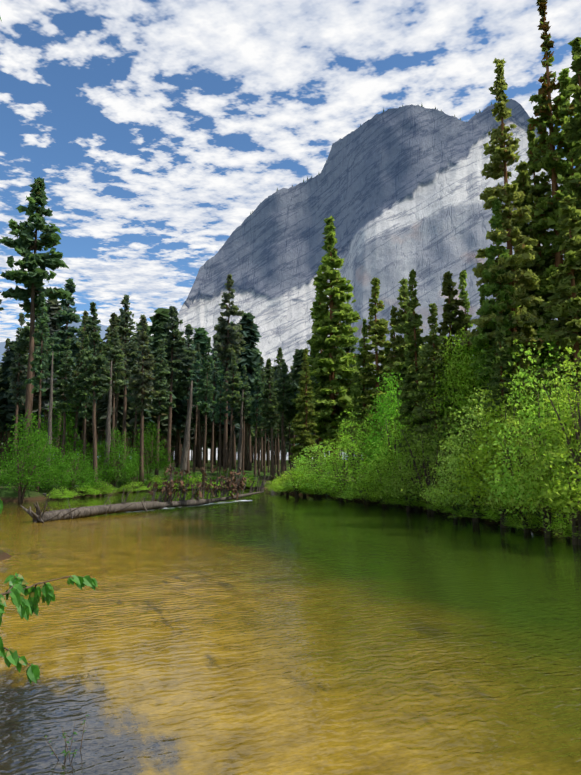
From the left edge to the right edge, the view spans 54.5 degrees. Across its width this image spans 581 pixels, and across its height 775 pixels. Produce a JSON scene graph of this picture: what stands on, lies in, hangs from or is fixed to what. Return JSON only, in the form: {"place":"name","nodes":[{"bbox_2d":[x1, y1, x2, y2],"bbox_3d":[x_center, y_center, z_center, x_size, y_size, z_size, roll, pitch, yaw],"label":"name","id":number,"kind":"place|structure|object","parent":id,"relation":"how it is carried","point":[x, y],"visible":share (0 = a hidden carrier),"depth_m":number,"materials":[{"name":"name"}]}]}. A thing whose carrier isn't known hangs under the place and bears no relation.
{"place":"outdoors","nodes":[
{"label":"outdoors","id":0,"kind":"place"},
{"bbox_2d":[0,319,130,458],"bbox_3d":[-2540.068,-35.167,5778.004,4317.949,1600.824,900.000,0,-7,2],"label":"ridge","id":1,"kind":"structure","parent":0,"point":[77,325],"depth_m":6260.08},
{"bbox_2d":[0,460,571,560],"bbox_3d":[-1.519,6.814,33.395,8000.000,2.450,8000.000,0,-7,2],"label":"terrain","id":2,"kind":"structure","parent":0,"point":[12,495],"depth_m":49.89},
{"bbox_2d":[0,341,25,466],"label":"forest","id":3,"kind":"object","parent":2,"relation":"on","point":[7,416],"visible":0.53,"depth_m":100.83,"materials":[{"name":"green plant"}]},
{"bbox_2d":[6,313,28,467],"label":"forest pine","id":4,"kind":"object","parent":2,"relation":"on","point":[16,383],"visible":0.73,"depth_m":81.05,"materials":[{"name":"green plant"}]},
{"bbox_2d":[0,410,60,503],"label":"understory","id":5,"kind":"object","parent":2,"relation":"on","point":[21,479],"visible":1,"depth_m":39.65,"materials":[{"name":"green plant"}]},
{"bbox_2d":[10,282,53,425],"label":"forest pine","id":6,"kind":"object","parent":2,"relation":"on","point":[22,345],"visible":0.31,"depth_m":78.47,"materials":[{"name":"green plant"}]},
{"bbox_2d":[0,177,72,483],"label":"pine","id":7,"kind":"object","parent":2,"relation":"on","point":[24,244],"visible":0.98,"depth_m":54.31,"materials":[{"name":"green plant"}]},
{"bbox_2d":[24,292,57,481],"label":"pine","id":8,"kind":"object","parent":2,"relation":"on","point":[38,364],"visible":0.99,"depth_m":51.17,"materials":[{"name":"green plant"}]},
{"bbox_2d":[0,428,83,491],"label":"understory","id":9,"kind":"object","parent":2,"relation":"on","point":[57,458],"visible":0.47,"depth_m":44.29,"materials":[{"name":"green plant"}]},
{"bbox_2d":[20,298,72,461],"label":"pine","id":10,"kind":"object","parent":2,"relation":"on","point":[55,307],"visible":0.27,"depth_m":98.29,"materials":[{"name":"green plant"}]},
{"bbox_2d":[0,499,97,683],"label":"dogwood boughs","id":11,"kind":"object","parent":2,"relation":"on","point":[17,590],"visible":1,"depth_m":3.82,"materials":[{"name":"green plant"}]},
{"bbox_2d":[44,352,56,484],"bbox_3d":[-20.895,2.800,49.122,1.345,12.114,1.142,-3,-8,24],"label":"snag","id":12,"kind":"object","parent":2,"relation":"on","point":[49,428],"visible":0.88,"depth_m":49.00,"materials":[{"name":"grey wood"}]},
{"bbox_2d":[30,398,90,483],"bbox_3d":[-23.158,5.176,56.694,7.296,9.630,8.178,1,-7,-8],"label":"understory","id":13,"kind":"object","parent":2,"relation":"on","point":[59,432],"visible":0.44,"depth_m":56.09,"materials":[{"name":"green plant"}]},
{"bbox_2d":[53,339,77,482],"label":"pine","id":14,"kind":"object","parent":2,"relation":"on","point":[66,397],"visible":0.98,"depth_m":54.00,"materials":[{"name":"green plant"}]},
{"bbox_2d":[46,278,92,454],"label":"pine","id":15,"kind":"object","parent":2,"relation":"on","point":[64,333],"visible":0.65,"depth_m":68.98,"materials":[{"name":"green plant"}]},
{"bbox_2d":[40,450,105,495],"bbox_3d":[-18.252,7.143,47.184,6.109,4.180,5.451,-4,-8,30],"label":"understory","id":16,"kind":"object","parent":2,"relation":"on","point":[91,473],"visible":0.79,"depth_m":46.64,"materials":[{"name":"green plant"}]},
{"bbox_2d":[69,310,91,483],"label":"pine","id":17,"kind":"object","parent":2,"relation":"on","point":[75,373],"visible":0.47,"depth_m":56.93,"materials":[{"name":"green plant"}]},
{"bbox_2d":[68,316,100,458],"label":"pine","id":18,"kind":"object","parent":2,"relation":"on","point":[80,420],"visible":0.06,"depth_m":110.46,"materials":[{"name":"green plant"}]},
{"bbox_2d":[73,337,96,482],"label":"pine","id":19,"kind":"object","parent":2,"relation":"on","point":[81,392],"visible":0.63,"depth_m":53.38,"materials":[{"name":"green plant"}]},
{"bbox_2d":[79,302,112,488],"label":"pine","id":20,"kind":"object","parent":2,"relation":"on","point":[94,361],"visible":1,"depth_m":50.73,"materials":[{"name":"green plant"}]},
{"bbox_2d":[70,441,121,482],"bbox_3d":[-17.717,7.153,51.762,4.844,4.751,5.101,0,-7,2],"label":"understory","id":21,"kind":"object","parent":2,"relation":"on","point":[104,467],"visible":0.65,"depth_m":51.67,"materials":[{"name":"green plant"}]},
{"bbox_2d":[101,360,117,485],"bbox_3d":[-17.030,3.302,52.880,1.782,11.869,1.479,-5,-9,35],"label":"snag","id":22,"kind":"object","parent":2,"relation":"on","point":[108,428],"visible":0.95,"depth_m":52.55,"materials":[{"name":"grey wood"}]},
{"bbox_2d":[96,312,126,434],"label":"forest pine","id":23,"kind":"object","parent":2,"relation":"on","point":[112,321],"visible":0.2,"depth_m":73.66,"materials":[{"name":"green plant"}]},
{"bbox_2d":[97,327,128,483],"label":"pine","id":24,"kind":"object","parent":2,"relation":"on","point":[118,357],"visible":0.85,"depth_m":55.48,"materials":[{"name":"green plant"}]},
{"bbox_2d":[92,316,134,462],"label":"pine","id":25,"kind":"object","parent":2,"relation":"on","point":[103,403],"visible":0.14,"depth_m":96.40,"materials":[{"name":"green plant"}]},
{"bbox_2d":[86,428,146,487],"bbox_3d":[-16.684,6.618,53.413,5.992,6.108,5.346,6,-9,-40],"label":"understory","id":26,"kind":"object","parent":2,"relation":"on","point":[125,468],"visible":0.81,"depth_m":53.10,"materials":[{"name":"green plant"}]},
{"bbox_2d":[115,294,140,473],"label":"pine","id":27,"kind":"object","parent":2,"relation":"on","point":[126,332],"visible":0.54,"depth_m":77.21,"materials":[{"name":"green plant"}]},
{"bbox_2d":[117,460,155,487],"bbox_3d":[-15.380,8.695,56.205,4.457,3.322,4.232,6,-9,-38],"label":"understory","id":28,"kind":"object","parent":2,"relation":"on","point":[134,479],"visible":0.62,"depth_m":55.68,"materials":[{"name":"green plant"}]},
{"bbox_2d":[125,345,147,479],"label":"pine","id":29,"kind":"object","parent":2,"relation":"on","point":[129,397],"visible":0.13,"depth_m":65.12,"materials":[{"name":"green plant"}]},
{"bbox_2d":[126,322,150,465],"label":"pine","id":30,"kind":"object","parent":2,"relation":"on","point":[139,327],"visible":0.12,"depth_m":120.51,"materials":[{"name":"green plant"}]},
{"bbox_2d":[128,336,157,464],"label":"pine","id":31,"kind":"object","parent":2,"relation":"on","point":[149,415],"visible":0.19,"depth_m":109.17,"materials":[{"name":"green plant"}]},
{"bbox_2d":[127,315,159,485],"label":"pine","id":32,"kind":"object","parent":2,"relation":"on","point":[142,385],"visible":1,"depth_m":56.02,"materials":[{"name":"green plant"}]},
{"bbox_2d":[20,465,270,522],"bbox_3d":[-7.184,6.663,35.420,2.484,3.720,19.697,-5,-9,34],"label":"fallen log","id":33,"kind":"object","parent":2,"relation":"on","point":[86,511],"visible":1,"depth_m":34.86,"materials":[{"name":"brown wood"}]},
{"bbox_2d":[121,421,179,480],"bbox_3d":[-15.660,7.174,63.491,6.404,7.174,6.081,1,-7,-11],"label":"understory","id":34,"kind":"object","parent":2,"relation":"on","point":[163,457],"visible":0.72,"depth_m":62.93,"materials":[{"name":"green plant"}]},
{"bbox_2d":[149,340,175,479],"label":"pine","id":35,"kind":"object","parent":2,"relation":"on","point":[161,386],"visible":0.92,"depth_m":64.36,"materials":[{"name":"green plant"}]},
{"bbox_2d":[147,308,181,464],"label":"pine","id":36,"kind":"object","parent":2,"relation":"on","point":[157,328],"visible":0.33,"depth_m":112.43,"materials":[{"name":"green plant"}]},
{"bbox_2d":[151,357,177,467],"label":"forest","id":37,"kind":"object","parent":2,"relation":"on","point":[164,428],"visible":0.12,"depth_m":110.99,"materials":[{"name":"green plant"}]},
{"bbox_2d":[151,306,200,475],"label":"pine","id":38,"kind":"object","parent":2,"relation":"on","point":[174,339],"visible":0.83,"depth_m":78.17,"materials":[{"name":"green plant"}]},
{"bbox_2d":[168,340,197,466],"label":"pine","id":39,"kind":"object","parent":2,"relation":"on","point":[179,418],"visible":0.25,"depth_m":114.68,"materials":[{"name":"green plant"}]},
{"bbox_2d":[178,381,194,483],"bbox_3d":[-10.772,4.756,59.816,2.312,11.149,1.642,-4,-8,31],"label":"snag","id":40,"kind":"object","parent":2,"relation":"on","point":[184,456],"visible":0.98,"depth_m":59.60,"materials":[{"name":"grey wood"}]},
{"bbox_2d":[169,324,210,472],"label":"pine","id":41,"kind":"object","parent":2,"relation":"on","point":[179,387],"visible":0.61,"depth_m":83.39,"materials":[{"name":"green plant"}]},
{"bbox_2d":[184,352,206,474],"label":"pine","id":42,"kind":"object","parent":2,"relation":"on","point":[194,378],"visible":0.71,"depth_m":67.38,"materials":[{"name":"green plant"}]},
{"bbox_2d":[190,343,202,468],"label":"forest pine","id":43,"kind":"object","parent":2,"relation":"on","point":[197,348],"visible":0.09,"depth_m":111.12,"materials":[{"name":"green plant"}]},
{"bbox_2d":[190,326,211,466],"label":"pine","id":44,"kind":"object","parent":2,"relation":"on","point":[200,336],"visible":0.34,"depth_m":127.53,"materials":[{"name":"green plant"}]},
{"bbox_2d":[195,337,215,482],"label":"pine","id":45,"kind":"object","parent":2,"relation":"on","point":[204,400],"visible":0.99,"depth_m":57.44,"materials":[{"name":"green plant"}]},
{"bbox_2d":[208,340,222,471],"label":"pine","id":46,"kind":"object","parent":2,"relation":"on","point":[215,375],"visible":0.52,"depth_m":88.87,"materials":[{"name":"green plant"}]},
{"bbox_2d":[214,361,230,474],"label":"pine","id":47,"kind":"object","parent":2,"relation":"on","point":[222,406],"visible":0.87,"depth_m":70.91,"materials":[{"name":"green plant"}]},
{"bbox_2d":[212,273,245,474],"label":"forest pine","id":48,"kind":"object","parent":2,"relation":"on","point":[230,344],"visible":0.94,"depth_m":79.69,"materials":[{"name":"green plant"}]},
{"bbox_2d":[219,353,245,478],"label":"pine","id":49,"kind":"object","parent":2,"relation":"on","point":[235,379],"visible":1,"depth_m":61.95,"materials":[{"name":"green plant"}]},
{"bbox_2d":[234,393,244,477],"bbox_3d":[-5.768,5.569,64.150,1.085,10.723,1.423,5,-9,-36],"label":"snag","id":50,"kind":"object","parent":2,"relation":"on","point":[240,451],"visible":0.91,"depth_m":63.94,"materials":[{"name":"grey wood"}]},
{"bbox_2d":[234,365,252,474],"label":"pine","id":51,"kind":"object","parent":2,"relation":"on","point":[248,398],"visible":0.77,"depth_m":65.85,"materials":[{"name":"green plant"}]},
{"bbox_2d":[228,312,263,470],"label":"pine","id":52,"kind":"object","parent":2,"relation":"on","point":[250,356],"visible":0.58,"depth_m":99.57,"materials":[{"name":"green plant"}]},
{"bbox_2d":[247,363,265,481],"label":"pine","id":53,"kind":"object","parent":2,"relation":"on","point":[254,406],"visible":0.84,"depth_m":63.09,"materials":[{"name":"green plant"}]},
{"bbox_2d":[252,386,267,475],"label":"conifer tree","id":54,"kind":"object","parent":2,"relation":"on","point":[260,431],"visible":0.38,"depth_m":76.13,"materials":[{"name":"green plant"}]},
{"bbox_2d":[258,358,280,481],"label":"pine","id":55,"kind":"object","parent":2,"relation":"on","point":[269,411],"visible":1,"depth_m":61.34,"materials":[{"name":"green plant"}]},
{"bbox_2d":[269,369,285,475],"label":"conifer tree","id":56,"kind":"object","parent":2,"relation":"on","point":[277,376],"visible":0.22,"depth_m":77.92,"materials":[{"name":"green plant"}]},
{"bbox_2d":[271,347,293,470],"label":"forest pine","id":57,"kind":"object","parent":2,"relation":"on","point":[279,357],"visible":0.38,"depth_m":98.70,"materials":[{"name":"green plant"}]},
{"bbox_2d":[272,362,295,478],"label":"pine","id":58,"kind":"object","parent":2,"relation":"on","point":[284,400],"visible":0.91,"depth_m":67.81,"materials":[{"name":"green plant"}]},
{"bbox_2d":[276,393,292,473],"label":"conifer tree","id":59,"kind":"object","parent":2,"relation":"on","point":[285,426],"visible":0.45,"depth_m":74.49,"materials":[{"name":"green plant"}]},
{"bbox_2d":[284,376,297,474],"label":"pine","id":60,"kind":"object","parent":2,"relation":"on","point":[290,412],"visible":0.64,"depth_m":68.37,"materials":[{"name":"green plant"}]},
{"bbox_2d":[265,458,318,496],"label":"alder","id":61,"kind":"object","parent":2,"relation":"on","point":[296,478],"visible":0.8,"depth_m":46.07,"materials":[{"name":"green plant"}]},
{"bbox_2d":[289,349,315,443],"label":"pine","id":62,"kind":"object","parent":2,"relation":"on","point":[297,365],"visible":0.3,"depth_m":97.58,"materials":[{"name":"green plant"}]},
{"bbox_2d":[289,348,319,477],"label":"fir","id":63,"kind":"object","parent":2,"relation":"on","point":[303,430],"visible":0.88,"depth_m":50.71,"materials":[{"name":"green plant"}]},
{"bbox_2d":[281,443,336,496],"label":"alder","id":64,"kind":"object","parent":2,"relation":"on","point":[308,464],"visible":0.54,"depth_m":46.51,"materials":[{"name":"green plant"}]},
{"bbox_2d":[306,269,345,476],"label":"fir","id":65,"kind":"object","parent":2,"relation":"on","point":[321,380],"visible":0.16,"depth_m":72.23,"materials":[{"name":"green plant"}]},
{"bbox_2d":[291,216,370,479],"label":"fir","id":66,"kind":"object","parent":2,"relation":"on","point":[326,418],"visible":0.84,"depth_m":67.91,"materials":[{"name":"green plant"}]},
{"bbox_2d":[300,433,376,500],"bbox_3d":[3.796,6.105,42.730,6.429,5.246,6.308,5,-9,-36],"label":"bush","id":67,"kind":"object","parent":2,"relation":"on","point":[343,479],"visible":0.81,"depth_m":42.43,"materials":[{"name":"green plant"}]},
{"bbox_2d":[318,408,381,480],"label":"alder","id":68,"kind":"object","parent":2,"relation":"on","point":[360,460],"visible":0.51,"depth_m":45.34,"materials":[{"name":"green plant"}]},
{"bbox_2d":[336,468,380,503],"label":"alder","id":69,"kind":"object","parent":2,"relation":"on","point":[364,501],"visible":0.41,"depth_m":38.68,"materials":[{"name":"green plant"}]},
{"bbox_2d":[343,318,375,480],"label":"conifer tree","id":70,"kind":"object","parent":2,"relation":"on","point":[355,391],"visible":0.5,"depth_m":59.76,"materials":[{"name":"green plant"}]},
{"bbox_2d":[350,277,393,480],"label":"fir","id":71,"kind":"object","parent":2,"relation":"on","point":[378,328],"visible":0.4,"depth_m":58.95,"materials":[{"name":"green plant"}]},
{"bbox_2d":[340,457,417,506],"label":"alder","id":72,"kind":"object","parent":2,"relation":"on","point":[356,494],"visible":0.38,"depth_m":37.10,"materials":[{"name":"green plant"}]},
{"bbox_2d":[355,368,412,472],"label":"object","id":73,"kind":"object","parent":2,"relation":"on","point":[389,411],"visible":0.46,"depth_m":43.64,"materials":[{"name":"green plant"}]},
{"bbox_2d":[366,399,412,483],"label":"alder","id":74,"kind":"object","parent":2,"relation":"on","point":[387,442],"visible":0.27,"depth_m":40.62,"materials":[{"name":"green plant"}]},
{"bbox_2d":[380,305,407,463],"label":"fir","id":75,"kind":"object","parent":2,"relation":"on","point":[394,341],"visible":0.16,"depth_m":54.56,"materials":[{"name":"green plant"}]},
{"bbox_2d":[379,277,426,426],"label":"fir","id":76,"kind":"object","parent":2,"relation":"on","point":[401,368],"visible":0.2,"depth_m":53.91,"materials":[{"name":"green plant"}]},
{"bbox_2d":[367,413,441,510],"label":"alder","id":77,"kind":"object","parent":2,"relation":"on","point":[379,486],"visible":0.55,"depth_m":33.72,"materials":[{"name":"green plant"}]},
{"bbox_2d":[395,269,433,498],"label":"fir","id":78,"kind":"object","parent":2,"relation":"on","point":[414,337],"visible":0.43,"depth_m":38.05,"materials":[{"name":"green plant"}]},
{"bbox_2d":[376,405,460,513],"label":"alder","id":79,"kind":"object","parent":2,"relation":"on","point":[435,448],"visible":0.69,"depth_m":31.81,"materials":[{"name":"green plant"}]},
{"bbox_2d":[408,302,458,486],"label":"fir","id":80,"kind":"object","parent":2,"relation":"on","point":[430,348],"visible":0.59,"depth_m":34.65,"materials":[{"name":"green plant"}]},
{"bbox_2d":[412,311,495,448],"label":"alder","id":81,"kind":"object","parent":2,"relation":"on","point":[454,377],"visible":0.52,"depth_m":33.58,"materials":[{"name":"green plant"}]},
{"bbox_2d":[419,439,493,518],"bbox_3d":[8.888,4.776,29.305,4.368,4.470,4.413,7,-10,-44],"label":"bush","id":82,"kind":"object","parent":2,"relation":"on","point":[430,494],"visible":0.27,"depth_m":29.21,"materials":[{"name":"green plant"}]},
{"bbox_2d":[432,271,484,442],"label":"fir","id":83,"kind":"object","parent":2,"relation":"on","point":[449,317],"visible":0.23,"depth_m":36.89,"materials":[{"name":"green plant"}]},
{"bbox_2d":[456,270,473,454],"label":"fir","id":84,"kind":"object","parent":2,"relation":"on","point":[463,296],"visible":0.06,"depth_m":40.97,"materials":[{"name":"green plant"}]},
{"bbox_2d":[427,387,516,521],"bbox_3d":[9.240,3.494,28.201,5.350,6.886,5.250,-6,-9,38],"label":"alder","id":85,"kind":"object","parent":2,"relation":"on","point":[449,464],"visible":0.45,"depth_m":27.76,"materials":[{"name":"green plant"}]},
{"bbox_2d":[447,497,510,520],"bbox_3d":[9.453,5.845,27.303,4.450,1.179,4.405,0,-7,-1],"label":"bush","id":86,"kind":"object","parent":2,"relation":"on","point":[464,513],"visible":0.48,"depth_m":26.92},
{"bbox_2d":[437,341,527,480],"bbox_3d":[11.435,1.970,32.410,6.044,9.808,6.159,3,-8,-22],"label":"alder","id":87,"kind":"object","parent":2,"relation":"on","point":[478,387],"visible":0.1,"depth_m":32.19,"materials":[{"name":"green plant"}]},
{"bbox_2d":[469,198,530,452],"bbox_3d":[12.008,-2.269,32.413,3.472,18.153,3.605,-2,-8,15],"label":"fir","id":88,"kind":"object","parent":2,"relation":"on","point":[487,289],"visible":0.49,"depth_m":32.21,"materials":[{"name":"green plant"}]},
{"bbox_2d":[460,58,544,488],"bbox_3d":[12.503,-6.806,33.675,5.047,27.604,5.132,-7,-10,43],"label":"tall fir","id":89,"kind":"object","parent":2,"relation":"on","point":[523,320],"visible":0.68,"depth_m":33.29,"materials":[{"name":"green plant"}]},
{"bbox_2d":[479,500,528,526],"bbox_3d":[10.164,5.339,25.816,2.929,2.243,2.984,-6,-9,38],"label":"bush","id":90,"kind":"object","parent":2,"relation":"on","point":[494,515],"visible":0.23,"depth_m":25.72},
{"bbox_2d":[445,370,564,527],"bbox_3d":[9.626,2.876,25.753,4.478,7.643,5.262,4,-8,-29],"label":"alder","id":91,"kind":"object","parent":2,"relation":"on","point":[480,453],"visible":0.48,"depth_m":25.86,"materials":[{"name":"green plant"}]},
{"bbox_2d":[487,322,533,465],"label":"fir","id":92,"kind":"object","parent":2,"relation":"on","point":[501,364],"visible":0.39,"depth_m":30.16,"materials":[{"name":"green plant"}]},
{"bbox_2d":[490,161,559,434],"bbox_3d":[15.485,-4.228,37.139,5.448,23.507,5.178,-4,-8,29],"label":"fir","id":93,"kind":"object","parent":2,"relation":"on","point":[522,177],"visible":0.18,"depth_m":37.34,"materials":[{"name":"green plant"}]},
{"bbox_2d":[480,412,569,532],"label":"alder","id":94,"kind":"object","parent":2,"relation":"on","point":[508,504],"visible":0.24,"depth_m":23.73,"materials":[{"name":"green plant"}]},
{"bbox_2d":[484,339,566,478],"bbox_3d":[12.345,1.951,28.876,4.425,9.081,5.200,0,-7,-4],"label":"alder","id":95,"kind":"object","parent":2,"relation":"on","point":[525,399],"visible":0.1,"depth_m":28.56,"materials":[{"name":"green plant"}]},
{"bbox_2d":[474,342,580,537],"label":"alder","id":96,"kind":"object","parent":2,"relation":"on","point":[508,489],"visible":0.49,"depth_m":22.61,"materials":[{"name":"green plant"}]},
{"bbox_2d":[504,507,562,531],"bbox_3d":[10.498,5.395,23.464,2.941,1.491,2.971,5,-9,-32],"label":"bush","id":97,"kind":"object","parent":2,"relation":"on","point":[534,522],"visible":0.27,"depth_m":23.26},
{"bbox_2d":[504,347,580,544],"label":"alder","id":98,"kind":"object","parent":2,"relation":"on","point":[543,470],"visible":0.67,"depth_m":20.64,"materials":[{"name":"green plant"}]},
{"bbox_2d":[521,124,568,396],"bbox_3d":[16.912,-5.436,37.164,4.546,25.533,4.622,2,-7,-13],"label":"tall fir","id":99,"kind":"object","parent":2,"relation":"on","point":[530,137],"visible":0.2,"depth_m":37.42,"materials":[{"name":"green plant"}]},
{"bbox_2d":[526,319,569,482],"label":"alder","id":100,"kind":"object","parent":2,"relation":"on","point":[551,362],"visible":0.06,"depth_m":33.06,"materials":[{"name":"green plant"}]},
{"bbox_2d":[522,347,580,534],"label":"alder","id":101,"kind":"object","parent":2,"relation":"on","point":[545,494],"visible":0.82,"depth_m":19.76,"materials":[{"name":"green plant"}]},
{"bbox_2d":[524,0,580,319],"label":"conifer tree","id":102,"kind":"object","parent":2,"relation":"on","point":[544,155],"visible":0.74,"depth_m":36.59,"materials":[{"name":"green plant"}]},
{"bbox_2d":[525,340,580,482],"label":"alder","id":103,"kind":"object","parent":2,"relation":"on","point":[553,396],"visible":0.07,"depth_m":26.45,"materials":[{"name":"green plant"}]},
{"bbox_2d":[534,484,579,537],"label":"bush","id":104,"kind":"object","parent":2,"relation":"on","point":[559,522],"visible":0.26,"depth_m":22.06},
{"bbox_2d":[534,195,580,432],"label":"fir","id":105,"kind":"object","parent":2,"relation":"on","point":[563,331],"visible":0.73,"depth_m":25.73,"materials":[{"name":"green plant"}]},
{"bbox_2d":[534,67,580,350],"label":"tall fir","id":106,"kind":"object","parent":2,"relation":"on","point":[564,80],"visible":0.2,"depth_m":36.12,"materials":[{"name":"green plant"}]},
{"bbox_2d":[554,37,580,375],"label":"tall fir","id":107,"kind":"object","parent":2,"relation":"on","point":[573,126],"visible":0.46,"depth_m":31.42,"materials":[{"name":"green plant"}]},
{"bbox_2d":[0,487,580,774],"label":"river water","id":108,"kind":"structure","parent":0,"point":[268,632],"depth_m":9.51,"materials":[{"name":"liquid"}]},
{"bbox_2d":[0,0,580,341],"label":"sky","id":109,"kind":"structure","parent":0,"point":[153,130],"materials":[{"name":"blue"}]},
{"bbox_2d":[171,99,563,459],"bbox_3d":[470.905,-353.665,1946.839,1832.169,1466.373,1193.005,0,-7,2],"label":"granite cliff","id":110,"kind":"structure","parent":0,"point":[395,193],"depth_m":2017.46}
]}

